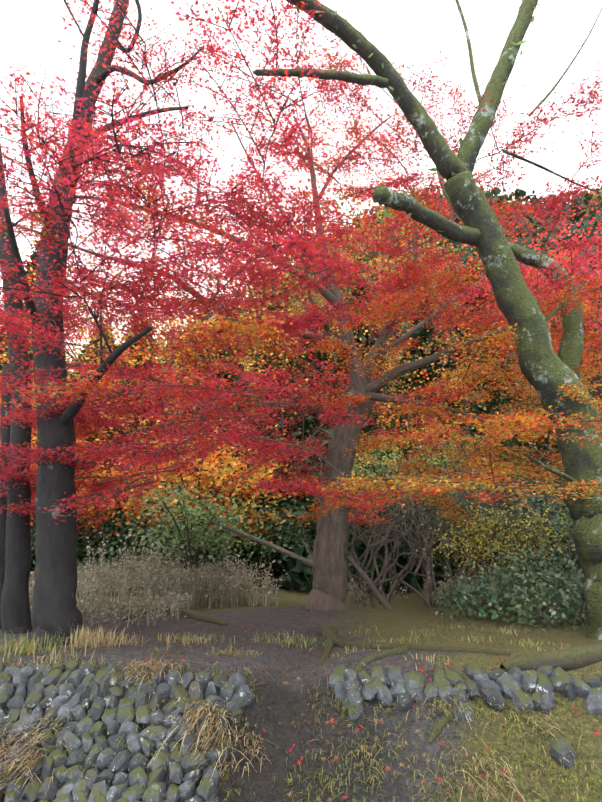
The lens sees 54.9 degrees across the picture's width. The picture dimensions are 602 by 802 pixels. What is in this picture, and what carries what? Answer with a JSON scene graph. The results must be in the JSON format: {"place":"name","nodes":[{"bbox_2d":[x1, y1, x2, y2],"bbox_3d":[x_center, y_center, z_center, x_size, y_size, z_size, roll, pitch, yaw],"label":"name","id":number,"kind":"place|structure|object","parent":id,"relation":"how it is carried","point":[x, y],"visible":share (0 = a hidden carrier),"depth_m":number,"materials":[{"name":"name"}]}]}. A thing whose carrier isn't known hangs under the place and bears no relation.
{"place":"outdoors","nodes":[
{"label":"outdoors","id":0,"kind":"place"},
{"bbox_2d":[0,584,601,801],"bbox_3d":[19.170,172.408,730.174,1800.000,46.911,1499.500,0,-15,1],"label":"ground","id":1,"kind":"structure","parent":0,"point":[276,619],"depth_m":5.36,"materials":[{"name":"brown soil"}]},
{"bbox_2d":[0,0,296,646],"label":"tall trees","id":2,"kind":"object","parent":1,"relation":"on","point":[56,612],"depth_m":7.08,"materials":[{"name":"red plant"}]},
{"bbox_2d":[0,610,599,801],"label":"fallen leaves","id":3,"kind":"object","parent":1,"relation":"on","point":[471,789],"visible":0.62,"depth_m":4.97,"materials":[{"name":"red plant"}]},
{"bbox_2d":[0,0,601,610],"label":"maple tree","id":4,"kind":"object","parent":1,"relation":"on","point":[264,280],"depth_m":7.98,"materials":[{"name":"red plant"}]},
{"bbox_2d":[0,660,601,801],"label":"stone bank","id":5,"kind":"structure","parent":1,"relation":"on","point":[113,708],"depth_m":5.03,"materials":[{"name":"grey stone"}]},
{"bbox_2d":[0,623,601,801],"bbox_3d":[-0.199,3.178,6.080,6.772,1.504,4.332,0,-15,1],"label":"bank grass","id":6,"kind":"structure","parent":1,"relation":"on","point":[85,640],"depth_m":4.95,"materials":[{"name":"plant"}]},
{"bbox_2d":[0,144,601,600],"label":"trees","id":7,"kind":"object","parent":1,"relation":"on","point":[300,574],"depth_m":17.88,"materials":[{"name":"plant"}]},
{"bbox_2d":[29,524,585,626],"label":"dry shrubs","id":8,"kind":"object","parent":1,"relation":"on","point":[209,577],"depth_m":11.48,"materials":[{"name":"grey plant"}]},
{"bbox_2d":[29,425,586,633],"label":"shrubs","id":9,"kind":"object","parent":1,"relation":"on","point":[542,590],"depth_m":11.90,"materials":[{"name":"green plant"}]},
{"bbox_2d":[122,606,601,748],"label":"tree roots","id":10,"kind":"object","parent":1,"relation":"on","point":[570,658],"visible":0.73,"depth_m":5.73,"materials":[{"name":"green plant"}]},
{"bbox_2d":[254,0,601,639],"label":"tree","id":11,"kind":"object","parent":1,"relation":"on","point":[546,371],"visible":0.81,"depth_m":7.77,"materials":[{"name":"green plant"}]},
{"bbox_2d":[294,4,584,516],"bbox_3d":[1.988,-1.835,7.452,5.904,10.924,2.178,11,-18,-36],"label":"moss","id":12,"kind":"object","parent":11,"relation":"on","point":[386,214],"visible":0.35,"depth_m":7.99,"materials":[{"name":"green plant"}]},
{"bbox_2d":[0,0,601,370],"label":"sky","id":13,"kind":"structure","parent":0,"point":[30,30],"materials":[{"name":"white"}]},
{"bbox_2d":[162,202,601,502],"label":"hillside","id":14,"kind":"structure","parent":0,"point":[529,240],"depth_m":55.38,"materials":[{"name":"plant"}]},
{"bbox_2d":[67,184,601,429],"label":"hillside trees","id":15,"kind":"object","parent":14,"relation":"on","point":[519,193],"visible":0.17,"depth_m":59.03,"materials":[{"name":"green plant"}]}
]}

